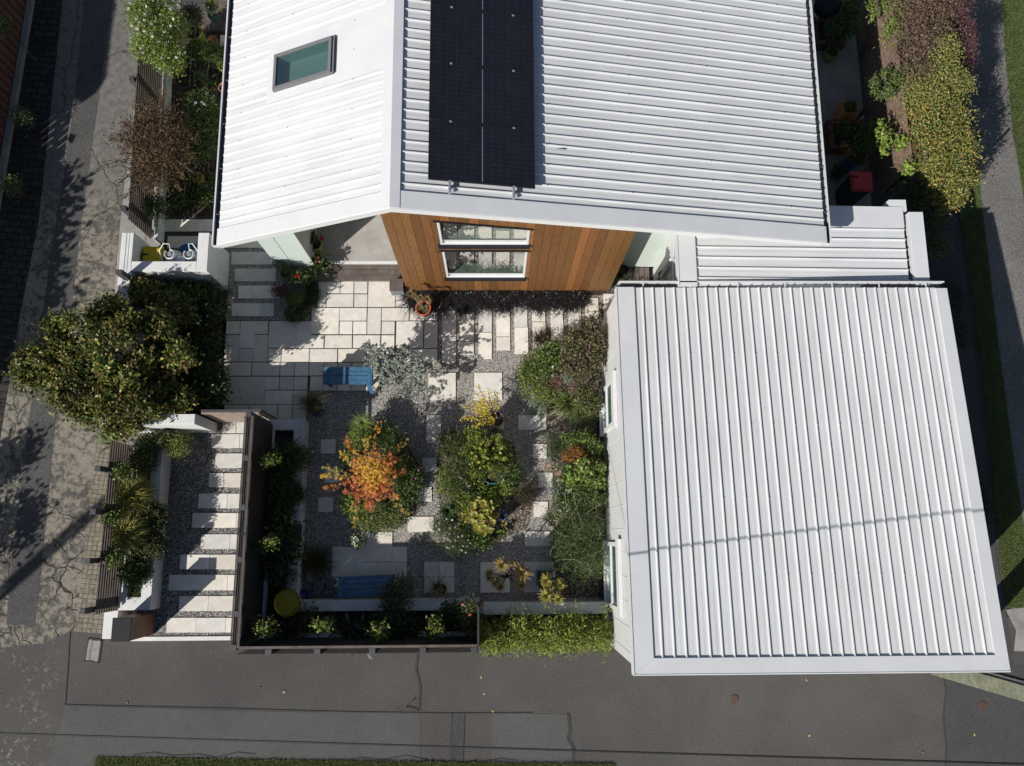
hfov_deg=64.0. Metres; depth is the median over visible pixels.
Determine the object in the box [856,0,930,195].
board fence
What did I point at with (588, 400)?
mixed shrub
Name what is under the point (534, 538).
stepping slab
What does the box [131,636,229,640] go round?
threshold strip
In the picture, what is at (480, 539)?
green groundcover
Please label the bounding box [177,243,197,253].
round tub
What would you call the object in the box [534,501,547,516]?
stepping slab
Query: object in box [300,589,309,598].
blue pot
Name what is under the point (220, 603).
paving slab
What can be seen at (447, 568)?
paving slab
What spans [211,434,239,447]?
paving slab
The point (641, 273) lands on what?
door step
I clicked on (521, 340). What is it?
paving slab
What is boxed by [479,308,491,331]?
paving slab
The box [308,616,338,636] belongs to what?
camellia
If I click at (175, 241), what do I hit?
paving slab
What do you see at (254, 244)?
paving slab
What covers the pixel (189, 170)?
garden stake
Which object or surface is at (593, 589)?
litter bed
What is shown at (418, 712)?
pavement seam
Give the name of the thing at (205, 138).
green shrub
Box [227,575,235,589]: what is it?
paving slab
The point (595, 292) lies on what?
garden soil
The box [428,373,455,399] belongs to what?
stepping slab
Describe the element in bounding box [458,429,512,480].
euphorbia
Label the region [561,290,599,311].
black mondo grass
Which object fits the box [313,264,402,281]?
deck step
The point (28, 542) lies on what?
asphalt strip
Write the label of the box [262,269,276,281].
paving slab
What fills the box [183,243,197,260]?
gas bottle
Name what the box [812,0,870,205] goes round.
side court
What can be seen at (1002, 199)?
side lane
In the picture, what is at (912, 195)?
dark conifer
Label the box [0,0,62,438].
block drive
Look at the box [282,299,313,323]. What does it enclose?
cushion plant
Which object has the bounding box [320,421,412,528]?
japanese maple
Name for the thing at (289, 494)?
dark shrub
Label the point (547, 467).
nerine
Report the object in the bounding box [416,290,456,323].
black mondo grass
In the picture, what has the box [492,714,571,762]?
asphalt patch
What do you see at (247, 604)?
slat screen
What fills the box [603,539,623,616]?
window
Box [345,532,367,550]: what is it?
candytuft
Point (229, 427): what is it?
paving slab
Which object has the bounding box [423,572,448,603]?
cordyline pot
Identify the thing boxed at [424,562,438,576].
paving slab
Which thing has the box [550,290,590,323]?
black mondo grass
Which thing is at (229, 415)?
garden gate
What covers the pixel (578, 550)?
lavender
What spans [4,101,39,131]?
shade shrub
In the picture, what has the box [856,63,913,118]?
creeper
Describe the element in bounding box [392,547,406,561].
paving slab
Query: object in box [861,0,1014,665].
side path
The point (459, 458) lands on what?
wild grass
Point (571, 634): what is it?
bamboo hedge
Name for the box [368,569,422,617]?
geranium
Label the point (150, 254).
wheelie bin
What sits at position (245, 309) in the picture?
paving slab
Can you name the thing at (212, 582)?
paving slab
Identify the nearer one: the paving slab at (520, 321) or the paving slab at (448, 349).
the paving slab at (448, 349)
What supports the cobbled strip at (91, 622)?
on the driveway
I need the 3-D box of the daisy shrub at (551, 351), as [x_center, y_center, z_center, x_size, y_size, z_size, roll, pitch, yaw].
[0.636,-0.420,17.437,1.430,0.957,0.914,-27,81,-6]
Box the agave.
[435,499,470,535]
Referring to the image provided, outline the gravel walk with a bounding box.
[144,422,242,636]
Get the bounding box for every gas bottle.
[159,243,183,260]
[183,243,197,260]
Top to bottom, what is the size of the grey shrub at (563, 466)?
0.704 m
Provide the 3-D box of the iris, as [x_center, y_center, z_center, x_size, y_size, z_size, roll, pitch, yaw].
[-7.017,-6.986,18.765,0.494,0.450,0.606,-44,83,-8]
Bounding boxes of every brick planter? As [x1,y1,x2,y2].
[813,17,845,50]
[823,119,863,154]
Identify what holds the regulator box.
attached to the gas bottle at (170, 255)
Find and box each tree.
[0,15,37,62]
[0,273,204,444]
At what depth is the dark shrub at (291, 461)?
16.62 m
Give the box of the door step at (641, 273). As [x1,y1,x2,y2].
[634,267,649,280]
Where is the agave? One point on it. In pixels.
(447, 510)
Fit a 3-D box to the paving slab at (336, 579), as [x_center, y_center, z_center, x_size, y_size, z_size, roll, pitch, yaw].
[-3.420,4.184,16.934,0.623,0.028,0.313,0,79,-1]
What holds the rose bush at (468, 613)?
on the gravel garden
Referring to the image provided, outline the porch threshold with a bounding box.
[330,261,396,263]
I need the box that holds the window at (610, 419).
[599,370,617,436]
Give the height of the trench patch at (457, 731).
0.001 m
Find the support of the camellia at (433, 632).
on the raised planter at (285, 429)
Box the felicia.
[546,476,569,497]
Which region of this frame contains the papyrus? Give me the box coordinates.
[346,412,376,433]
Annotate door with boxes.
[653,253,674,280]
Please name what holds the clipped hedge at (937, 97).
on the side path
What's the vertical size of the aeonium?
1.225 m
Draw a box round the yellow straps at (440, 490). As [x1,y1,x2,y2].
[432,472,455,502]
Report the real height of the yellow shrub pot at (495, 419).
1.137 m
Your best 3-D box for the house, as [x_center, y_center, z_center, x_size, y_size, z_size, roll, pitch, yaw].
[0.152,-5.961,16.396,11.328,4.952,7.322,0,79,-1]
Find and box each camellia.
[97,504,124,528]
[99,544,128,574]
[106,458,138,483]
[248,614,281,640]
[253,531,279,554]
[257,448,282,469]
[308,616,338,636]
[364,617,392,643]
[419,614,449,641]
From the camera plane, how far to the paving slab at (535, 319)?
18.09 m
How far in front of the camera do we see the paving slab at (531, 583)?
17.06 m
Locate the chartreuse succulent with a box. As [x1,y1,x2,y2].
[457,495,506,536]
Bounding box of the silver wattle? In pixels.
[360,339,453,402]
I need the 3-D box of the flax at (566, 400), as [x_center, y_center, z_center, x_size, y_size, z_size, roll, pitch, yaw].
[1.102,0.394,17.426,1.030,0.577,1.012,0,79,-1]
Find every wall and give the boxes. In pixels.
[0,0,34,207]
[102,610,127,638]
[112,233,150,399]
[139,414,217,432]
[153,56,172,243]
[483,600,607,614]
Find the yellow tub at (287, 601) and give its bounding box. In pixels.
[274,589,301,616]
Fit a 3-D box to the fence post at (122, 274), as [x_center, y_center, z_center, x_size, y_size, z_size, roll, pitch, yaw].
[-7.859,-2.056,17.176,0.120,1.720,0.100,0,79,-1]
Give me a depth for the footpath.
16.59 m
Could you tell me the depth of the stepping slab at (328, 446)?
17.45 m
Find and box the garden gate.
[201,409,277,421]
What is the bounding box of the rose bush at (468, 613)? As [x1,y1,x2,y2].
[452,592,486,638]
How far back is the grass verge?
16.26 m
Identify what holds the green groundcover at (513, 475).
on the litter bed at (517, 519)
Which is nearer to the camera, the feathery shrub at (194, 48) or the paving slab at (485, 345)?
the paving slab at (485, 345)
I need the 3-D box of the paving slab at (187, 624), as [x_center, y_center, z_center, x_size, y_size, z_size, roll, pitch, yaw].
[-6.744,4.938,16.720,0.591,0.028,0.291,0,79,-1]
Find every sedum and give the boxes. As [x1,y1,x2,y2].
[395,497,423,527]
[510,475,544,511]
[547,374,587,395]
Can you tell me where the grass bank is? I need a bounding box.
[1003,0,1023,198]
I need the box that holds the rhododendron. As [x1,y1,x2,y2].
[260,497,315,577]
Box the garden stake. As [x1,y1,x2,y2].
[173,159,194,173]
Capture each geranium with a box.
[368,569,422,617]
[389,458,427,511]
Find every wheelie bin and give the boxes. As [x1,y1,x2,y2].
[141,247,165,260]
[835,172,872,205]
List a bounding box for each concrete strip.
[0,0,83,629]
[0,0,138,647]
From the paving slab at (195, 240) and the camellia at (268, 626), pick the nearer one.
the camellia at (268, 626)
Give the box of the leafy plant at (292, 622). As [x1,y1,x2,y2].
[271,597,330,638]
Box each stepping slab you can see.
[318,497,333,511]
[321,439,335,453]
[324,468,339,482]
[408,516,433,531]
[417,487,431,500]
[422,458,436,471]
[426,415,440,442]
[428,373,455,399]
[474,372,501,399]
[490,414,503,428]
[518,415,545,429]
[524,531,549,545]
[533,444,546,457]
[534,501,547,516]
[538,472,552,486]
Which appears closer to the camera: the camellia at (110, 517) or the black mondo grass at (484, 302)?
the camellia at (110, 517)
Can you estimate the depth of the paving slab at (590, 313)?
18.12 m
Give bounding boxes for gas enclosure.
[131,233,229,289]
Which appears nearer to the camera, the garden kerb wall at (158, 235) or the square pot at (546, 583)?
the square pot at (546, 583)
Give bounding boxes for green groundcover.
[334,447,410,521]
[348,495,409,537]
[364,417,412,467]
[444,423,517,519]
[460,523,497,554]
[492,449,525,494]
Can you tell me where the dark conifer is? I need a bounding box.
[890,173,960,266]
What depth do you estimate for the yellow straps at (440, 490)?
17.18 m
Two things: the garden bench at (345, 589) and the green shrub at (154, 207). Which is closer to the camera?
the garden bench at (345, 589)
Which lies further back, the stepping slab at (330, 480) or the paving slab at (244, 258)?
the paving slab at (244, 258)
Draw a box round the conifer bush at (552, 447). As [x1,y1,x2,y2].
[534,425,568,463]
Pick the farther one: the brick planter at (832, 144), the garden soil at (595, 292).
the brick planter at (832, 144)
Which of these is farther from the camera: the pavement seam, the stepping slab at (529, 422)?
the stepping slab at (529, 422)
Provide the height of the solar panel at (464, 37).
0.391 m
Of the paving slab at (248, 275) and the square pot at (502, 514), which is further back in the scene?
the paving slab at (248, 275)
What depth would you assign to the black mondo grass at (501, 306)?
18.06 m
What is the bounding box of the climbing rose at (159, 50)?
[116,0,196,81]
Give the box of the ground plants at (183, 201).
[166,167,215,213]
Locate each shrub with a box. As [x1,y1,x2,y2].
[0,170,25,199]
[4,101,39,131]
[95,85,206,198]
[137,276,213,316]
[141,191,173,226]
[171,82,220,168]
[180,1,208,48]
[184,35,224,66]
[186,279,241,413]
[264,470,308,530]
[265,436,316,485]
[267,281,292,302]
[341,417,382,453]
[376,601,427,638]
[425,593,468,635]
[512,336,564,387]
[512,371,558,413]
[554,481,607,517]
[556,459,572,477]
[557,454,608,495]
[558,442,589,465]
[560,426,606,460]
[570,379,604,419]
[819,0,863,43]
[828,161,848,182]
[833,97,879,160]
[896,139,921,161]
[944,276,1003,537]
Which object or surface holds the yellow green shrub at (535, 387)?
on the litter bed at (593, 589)
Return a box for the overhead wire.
[0,732,1023,764]
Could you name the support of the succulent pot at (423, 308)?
on the patio
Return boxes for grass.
[97,503,163,560]
[103,467,163,519]
[301,538,342,585]
[393,290,429,322]
[405,290,447,319]
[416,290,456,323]
[429,290,463,321]
[431,424,488,517]
[447,290,481,316]
[450,290,487,322]
[466,289,501,317]
[476,290,509,317]
[483,290,529,319]
[501,290,526,314]
[513,290,541,315]
[522,290,556,319]
[526,325,552,349]
[536,290,561,317]
[540,290,574,318]
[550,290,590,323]
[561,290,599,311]
[562,401,602,437]
[622,273,635,280]
[961,202,1023,607]
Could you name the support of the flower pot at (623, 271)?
on the gravel garden
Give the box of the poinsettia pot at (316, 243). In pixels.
[310,230,323,253]
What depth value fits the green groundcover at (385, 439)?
17.09 m
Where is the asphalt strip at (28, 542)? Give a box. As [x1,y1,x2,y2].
[6,0,112,624]
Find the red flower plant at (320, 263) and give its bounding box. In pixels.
[310,248,335,277]
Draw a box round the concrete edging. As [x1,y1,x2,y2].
[99,0,159,425]
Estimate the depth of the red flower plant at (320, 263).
17.73 m
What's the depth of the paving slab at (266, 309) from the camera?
17.99 m
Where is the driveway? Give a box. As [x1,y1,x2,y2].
[35,0,180,619]
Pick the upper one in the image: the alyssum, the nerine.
the nerine
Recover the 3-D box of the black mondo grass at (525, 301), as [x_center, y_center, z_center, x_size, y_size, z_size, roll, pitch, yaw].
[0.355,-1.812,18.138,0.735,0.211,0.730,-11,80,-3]
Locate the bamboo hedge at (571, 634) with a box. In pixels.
[462,599,617,663]
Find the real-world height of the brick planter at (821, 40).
0.300 m
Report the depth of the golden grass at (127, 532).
16.14 m
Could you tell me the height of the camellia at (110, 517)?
1.445 m
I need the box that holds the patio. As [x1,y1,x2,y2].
[223,282,437,418]
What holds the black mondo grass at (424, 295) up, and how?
on the gravel garden
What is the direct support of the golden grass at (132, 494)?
in the raised planter at (150, 599)
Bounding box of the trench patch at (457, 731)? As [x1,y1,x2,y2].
[450,714,463,760]
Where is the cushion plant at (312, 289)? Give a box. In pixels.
[302,280,322,306]
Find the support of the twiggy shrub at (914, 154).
on the side path
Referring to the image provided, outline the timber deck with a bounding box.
[201,0,227,31]
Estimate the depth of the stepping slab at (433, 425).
17.57 m
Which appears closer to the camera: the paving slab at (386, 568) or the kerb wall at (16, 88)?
the paving slab at (386, 568)
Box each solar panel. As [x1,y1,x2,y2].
[428,120,534,199]
[429,61,534,129]
[430,0,532,17]
[430,5,533,73]
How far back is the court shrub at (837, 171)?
18.43 m
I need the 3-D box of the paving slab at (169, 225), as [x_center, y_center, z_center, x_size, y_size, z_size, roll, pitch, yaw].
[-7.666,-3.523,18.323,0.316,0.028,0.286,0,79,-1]
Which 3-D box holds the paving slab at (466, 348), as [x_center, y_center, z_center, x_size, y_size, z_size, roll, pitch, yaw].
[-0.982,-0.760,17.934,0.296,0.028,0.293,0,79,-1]
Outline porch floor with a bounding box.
[315,215,395,260]
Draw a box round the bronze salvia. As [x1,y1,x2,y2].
[549,305,608,384]
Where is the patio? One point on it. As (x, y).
(283, 334)
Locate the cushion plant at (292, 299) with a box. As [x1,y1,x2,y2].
[284,290,306,310]
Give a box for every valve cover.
[730,695,737,703]
[978,701,986,709]
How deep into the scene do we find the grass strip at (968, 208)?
17.93 m
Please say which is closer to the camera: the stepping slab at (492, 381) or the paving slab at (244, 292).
the stepping slab at (492, 381)
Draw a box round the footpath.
[0,617,1023,765]
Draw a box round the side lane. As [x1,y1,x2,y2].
[953,0,1023,521]
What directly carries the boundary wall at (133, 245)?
on the garden soil at (189, 378)
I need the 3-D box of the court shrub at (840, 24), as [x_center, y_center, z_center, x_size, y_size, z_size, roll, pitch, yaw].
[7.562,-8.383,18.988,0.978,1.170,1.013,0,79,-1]
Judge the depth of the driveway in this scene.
18.25 m
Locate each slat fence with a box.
[79,440,131,613]
[121,30,159,238]
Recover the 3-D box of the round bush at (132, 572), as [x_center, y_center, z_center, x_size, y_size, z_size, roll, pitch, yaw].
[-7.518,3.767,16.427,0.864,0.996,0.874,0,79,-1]
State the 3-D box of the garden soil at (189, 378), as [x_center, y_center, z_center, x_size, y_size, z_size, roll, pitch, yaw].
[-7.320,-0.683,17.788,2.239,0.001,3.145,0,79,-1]
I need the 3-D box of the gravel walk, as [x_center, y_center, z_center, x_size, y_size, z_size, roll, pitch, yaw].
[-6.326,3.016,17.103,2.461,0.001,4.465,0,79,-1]
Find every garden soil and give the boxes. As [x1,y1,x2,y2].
[149,286,228,415]
[156,15,224,216]
[462,290,609,294]
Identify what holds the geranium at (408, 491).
on the litter bed at (352, 473)
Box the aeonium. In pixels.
[485,555,533,591]
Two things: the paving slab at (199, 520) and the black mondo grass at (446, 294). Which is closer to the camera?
the paving slab at (199, 520)
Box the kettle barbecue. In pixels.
[813,0,841,27]
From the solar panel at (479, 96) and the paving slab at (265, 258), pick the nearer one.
the solar panel at (479, 96)
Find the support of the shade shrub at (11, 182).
on the block drive
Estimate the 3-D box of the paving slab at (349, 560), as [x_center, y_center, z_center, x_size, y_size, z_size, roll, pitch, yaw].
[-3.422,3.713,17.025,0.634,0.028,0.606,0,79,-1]
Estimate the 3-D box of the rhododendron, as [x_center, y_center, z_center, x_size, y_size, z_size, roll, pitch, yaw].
[-4.685,3.113,16.582,1.206,1.058,1.444,-35,82,-7]
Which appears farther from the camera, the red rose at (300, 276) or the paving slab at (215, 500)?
the red rose at (300, 276)
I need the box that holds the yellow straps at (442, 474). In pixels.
[430,461,456,488]
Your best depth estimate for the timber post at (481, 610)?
15.67 m
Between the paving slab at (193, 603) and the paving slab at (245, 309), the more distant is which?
the paving slab at (245, 309)
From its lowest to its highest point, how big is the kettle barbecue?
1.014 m
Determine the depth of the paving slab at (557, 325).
18.05 m
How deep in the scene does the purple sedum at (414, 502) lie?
17.07 m
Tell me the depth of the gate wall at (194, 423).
16.47 m
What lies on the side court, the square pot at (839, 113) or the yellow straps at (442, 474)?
the square pot at (839, 113)
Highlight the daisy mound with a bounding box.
[426,510,476,561]
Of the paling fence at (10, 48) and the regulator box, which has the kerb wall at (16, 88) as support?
the paling fence at (10, 48)
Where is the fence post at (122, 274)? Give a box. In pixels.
[115,269,132,280]
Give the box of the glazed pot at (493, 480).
[483,465,501,483]
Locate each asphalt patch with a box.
[49,706,419,765]
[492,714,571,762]
[944,666,1023,765]
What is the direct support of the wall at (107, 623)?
on the driveway
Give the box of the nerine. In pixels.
[540,459,565,475]
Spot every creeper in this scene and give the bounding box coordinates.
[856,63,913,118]
[858,0,908,58]
[863,118,920,182]
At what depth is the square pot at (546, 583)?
16.29 m
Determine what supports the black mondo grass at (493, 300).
on the gravel garden
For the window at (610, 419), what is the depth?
16.43 m
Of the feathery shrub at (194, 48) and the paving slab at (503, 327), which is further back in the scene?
the feathery shrub at (194, 48)
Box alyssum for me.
[541,497,577,524]
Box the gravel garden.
[214,247,633,633]
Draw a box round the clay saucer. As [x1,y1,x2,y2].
[206,35,217,47]
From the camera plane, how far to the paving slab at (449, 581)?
16.97 m
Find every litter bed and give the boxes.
[342,428,417,528]
[436,435,532,545]
[524,290,613,597]
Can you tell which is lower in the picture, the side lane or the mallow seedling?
the mallow seedling
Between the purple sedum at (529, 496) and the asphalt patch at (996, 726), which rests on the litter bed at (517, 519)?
the purple sedum at (529, 496)
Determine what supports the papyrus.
on the gravel garden
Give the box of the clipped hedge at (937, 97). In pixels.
[872,0,989,219]
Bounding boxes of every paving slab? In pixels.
[164,219,176,231]
[166,617,196,632]
[167,236,194,247]
[168,575,198,589]
[176,219,203,231]
[179,596,208,610]
[180,554,209,568]
[192,513,206,527]
[194,236,198,245]
[196,617,225,632]
[198,493,227,507]
[198,575,227,589]
[201,534,230,548]
[203,219,212,231]
[206,513,236,527]
[208,596,234,610]
[209,473,223,486]
[209,554,236,568]
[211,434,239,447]
[215,453,241,467]
[220,35,224,45]
[222,422,236,432]
[224,473,242,486]
[225,618,232,631]
[227,494,240,507]
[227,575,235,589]
[230,534,238,548]
[231,252,258,264]
[231,303,259,315]
[234,241,261,247]
[234,269,262,281]
[236,422,245,432]
[238,286,252,298]
[239,434,244,447]
[252,286,279,298]
[258,252,272,264]
[259,303,273,315]
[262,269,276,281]
[331,547,362,576]
[334,578,361,592]
[362,532,392,561]
[362,562,376,575]
[362,579,389,591]
[377,562,406,576]
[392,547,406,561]
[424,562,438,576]
[424,577,438,592]
[439,562,453,576]
[439,577,453,592]
[442,310,455,335]
[442,337,455,362]
[460,314,473,340]
[460,342,473,354]
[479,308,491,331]
[479,332,491,358]
[480,562,509,592]
[496,311,509,336]
[497,337,509,349]
[514,299,527,326]
[515,327,527,353]
[524,561,553,591]
[532,304,544,321]
[533,322,545,347]
[550,300,562,313]
[551,314,563,340]
[568,305,580,320]
[568,321,580,347]
[585,298,598,310]
[586,312,598,332]
[603,294,613,316]
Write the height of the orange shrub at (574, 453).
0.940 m
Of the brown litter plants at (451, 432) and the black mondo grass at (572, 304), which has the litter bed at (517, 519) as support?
the brown litter plants at (451, 432)
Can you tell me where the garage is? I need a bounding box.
[599,281,1010,675]
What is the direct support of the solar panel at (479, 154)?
on the house
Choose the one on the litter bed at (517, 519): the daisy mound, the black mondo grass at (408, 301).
the daisy mound
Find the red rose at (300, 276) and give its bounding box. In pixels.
[283,265,314,289]
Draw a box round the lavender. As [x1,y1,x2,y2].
[529,483,610,588]
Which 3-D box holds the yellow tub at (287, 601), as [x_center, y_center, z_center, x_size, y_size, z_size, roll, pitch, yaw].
[-4.437,4.376,16.348,0.536,0.385,0.536,0,79,-1]
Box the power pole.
[931,672,1023,701]
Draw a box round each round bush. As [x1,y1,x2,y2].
[115,550,156,593]
[125,445,161,476]
[129,430,164,461]
[129,526,173,564]
[134,497,176,533]
[147,428,178,452]
[162,429,197,463]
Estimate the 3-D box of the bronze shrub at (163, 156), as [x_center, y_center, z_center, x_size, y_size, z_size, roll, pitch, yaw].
[-7.476,-4.812,17.408,2.119,2.308,2.479,37,81,6]
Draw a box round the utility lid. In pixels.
[84,638,101,662]
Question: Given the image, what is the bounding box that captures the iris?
[191,66,215,87]
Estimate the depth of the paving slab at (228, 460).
17.35 m
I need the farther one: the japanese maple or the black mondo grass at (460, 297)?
the black mondo grass at (460, 297)
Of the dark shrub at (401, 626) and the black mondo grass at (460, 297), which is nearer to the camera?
the dark shrub at (401, 626)
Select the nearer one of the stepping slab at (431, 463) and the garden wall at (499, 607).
the garden wall at (499, 607)
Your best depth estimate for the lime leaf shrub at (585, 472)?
16.68 m
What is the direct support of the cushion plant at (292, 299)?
on the gravel garden
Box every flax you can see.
[319,609,359,639]
[540,381,583,419]
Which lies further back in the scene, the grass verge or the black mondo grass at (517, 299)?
the black mondo grass at (517, 299)
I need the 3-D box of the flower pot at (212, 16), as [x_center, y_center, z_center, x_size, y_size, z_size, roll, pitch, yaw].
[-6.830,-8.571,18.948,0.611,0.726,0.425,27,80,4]
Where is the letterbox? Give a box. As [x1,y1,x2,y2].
[111,613,154,641]
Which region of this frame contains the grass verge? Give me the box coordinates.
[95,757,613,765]
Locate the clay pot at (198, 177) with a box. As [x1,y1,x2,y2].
[189,170,204,185]
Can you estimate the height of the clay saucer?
0.140 m
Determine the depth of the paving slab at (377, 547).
17.08 m
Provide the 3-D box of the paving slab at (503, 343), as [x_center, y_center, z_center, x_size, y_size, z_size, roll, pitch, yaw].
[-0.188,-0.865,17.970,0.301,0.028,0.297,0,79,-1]
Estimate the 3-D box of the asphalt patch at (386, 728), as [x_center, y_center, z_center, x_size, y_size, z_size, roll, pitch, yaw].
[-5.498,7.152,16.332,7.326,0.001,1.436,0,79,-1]
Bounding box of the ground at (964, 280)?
[136,0,1011,616]
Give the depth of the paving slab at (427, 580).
16.96 m
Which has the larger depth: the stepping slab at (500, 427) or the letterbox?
the stepping slab at (500, 427)
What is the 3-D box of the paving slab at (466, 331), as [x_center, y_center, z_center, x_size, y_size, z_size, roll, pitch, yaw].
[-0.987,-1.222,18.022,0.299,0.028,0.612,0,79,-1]
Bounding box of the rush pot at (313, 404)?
[286,382,334,424]
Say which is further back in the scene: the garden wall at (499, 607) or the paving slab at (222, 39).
the paving slab at (222, 39)
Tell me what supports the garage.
on the ground at (964, 280)
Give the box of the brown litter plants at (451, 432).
[439,424,503,520]
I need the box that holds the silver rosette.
[607,279,618,293]
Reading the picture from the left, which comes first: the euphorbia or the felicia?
the euphorbia
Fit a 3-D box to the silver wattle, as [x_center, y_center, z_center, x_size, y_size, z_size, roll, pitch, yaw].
[-2.169,-0.197,17.084,2.100,1.415,1.049,19,79,2]
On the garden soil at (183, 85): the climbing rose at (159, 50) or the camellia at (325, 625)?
the climbing rose at (159, 50)
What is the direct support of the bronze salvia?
on the litter bed at (593, 589)
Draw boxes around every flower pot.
[201,0,222,22]
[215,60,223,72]
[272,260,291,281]
[617,265,630,280]
[823,38,840,62]
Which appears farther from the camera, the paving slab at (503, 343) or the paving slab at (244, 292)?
the paving slab at (244, 292)
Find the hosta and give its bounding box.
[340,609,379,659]
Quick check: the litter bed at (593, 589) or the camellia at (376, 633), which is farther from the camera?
the litter bed at (593, 589)
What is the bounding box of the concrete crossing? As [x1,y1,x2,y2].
[1006,608,1023,650]
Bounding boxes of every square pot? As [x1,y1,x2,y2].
[498,510,507,520]
[536,570,567,604]
[833,101,858,118]
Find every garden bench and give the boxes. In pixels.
[323,367,373,393]
[338,574,395,597]
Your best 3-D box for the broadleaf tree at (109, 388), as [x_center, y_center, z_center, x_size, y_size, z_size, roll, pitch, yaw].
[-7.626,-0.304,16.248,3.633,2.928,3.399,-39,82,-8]
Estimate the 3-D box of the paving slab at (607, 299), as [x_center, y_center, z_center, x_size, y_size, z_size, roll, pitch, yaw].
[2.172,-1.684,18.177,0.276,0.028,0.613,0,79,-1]
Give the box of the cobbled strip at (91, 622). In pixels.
[74,427,128,633]
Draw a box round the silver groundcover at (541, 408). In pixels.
[532,369,577,419]
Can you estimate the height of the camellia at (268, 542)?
1.470 m
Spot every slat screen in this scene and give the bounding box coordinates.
[230,411,272,650]
[236,602,479,654]
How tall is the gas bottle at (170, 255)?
1.290 m
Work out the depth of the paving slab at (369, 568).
16.99 m
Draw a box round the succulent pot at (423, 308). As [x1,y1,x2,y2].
[406,288,432,316]
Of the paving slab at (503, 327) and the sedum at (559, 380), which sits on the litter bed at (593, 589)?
the sedum at (559, 380)
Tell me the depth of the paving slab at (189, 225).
18.32 m
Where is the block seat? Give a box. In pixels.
[389,279,404,295]
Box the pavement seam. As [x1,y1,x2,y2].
[65,632,946,765]
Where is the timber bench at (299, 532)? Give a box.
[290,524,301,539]
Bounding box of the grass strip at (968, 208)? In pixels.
[949,122,1023,607]
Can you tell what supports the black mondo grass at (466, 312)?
on the gravel garden
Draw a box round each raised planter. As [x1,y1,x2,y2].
[118,448,171,609]
[261,419,479,637]
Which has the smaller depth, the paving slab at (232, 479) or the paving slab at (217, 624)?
the paving slab at (217, 624)
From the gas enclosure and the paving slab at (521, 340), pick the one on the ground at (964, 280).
the gas enclosure
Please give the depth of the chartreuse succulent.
16.74 m
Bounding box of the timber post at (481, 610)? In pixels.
[478,602,483,612]
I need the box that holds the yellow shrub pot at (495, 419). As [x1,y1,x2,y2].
[460,384,503,429]
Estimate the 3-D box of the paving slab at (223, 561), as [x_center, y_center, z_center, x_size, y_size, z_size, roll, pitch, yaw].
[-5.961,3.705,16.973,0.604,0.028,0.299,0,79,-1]
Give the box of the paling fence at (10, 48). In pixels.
[0,0,25,151]
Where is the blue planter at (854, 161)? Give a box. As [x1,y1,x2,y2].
[839,140,869,172]
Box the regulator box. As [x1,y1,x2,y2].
[175,257,185,260]
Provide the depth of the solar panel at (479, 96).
13.86 m
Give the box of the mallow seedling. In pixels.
[495,522,507,540]
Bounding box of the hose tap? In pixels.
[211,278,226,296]
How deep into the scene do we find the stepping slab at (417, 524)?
17.18 m
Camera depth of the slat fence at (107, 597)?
15.94 m
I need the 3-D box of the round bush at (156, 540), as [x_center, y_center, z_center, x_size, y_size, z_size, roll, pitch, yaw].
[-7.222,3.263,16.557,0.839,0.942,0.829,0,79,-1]
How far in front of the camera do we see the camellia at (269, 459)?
15.83 m
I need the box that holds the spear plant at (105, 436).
[96,432,117,452]
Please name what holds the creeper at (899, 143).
attached to the board fence at (872, 62)
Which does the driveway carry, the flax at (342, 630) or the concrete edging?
the concrete edging
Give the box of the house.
[211,0,831,290]
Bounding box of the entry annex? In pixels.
[653,200,929,287]
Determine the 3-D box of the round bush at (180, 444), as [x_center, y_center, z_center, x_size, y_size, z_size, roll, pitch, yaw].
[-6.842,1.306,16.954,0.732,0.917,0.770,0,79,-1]
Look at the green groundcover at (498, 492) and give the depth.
17.01 m
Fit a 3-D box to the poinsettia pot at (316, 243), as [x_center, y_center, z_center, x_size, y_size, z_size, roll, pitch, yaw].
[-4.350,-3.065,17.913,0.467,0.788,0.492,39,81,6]
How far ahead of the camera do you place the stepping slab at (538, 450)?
17.53 m
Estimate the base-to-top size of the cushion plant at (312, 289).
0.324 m
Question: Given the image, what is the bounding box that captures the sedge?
[128,589,142,603]
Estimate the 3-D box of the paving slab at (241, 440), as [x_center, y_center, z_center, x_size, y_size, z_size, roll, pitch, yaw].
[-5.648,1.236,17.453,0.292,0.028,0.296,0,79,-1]
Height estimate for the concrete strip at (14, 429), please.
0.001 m
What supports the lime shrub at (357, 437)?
on the litter bed at (352, 473)

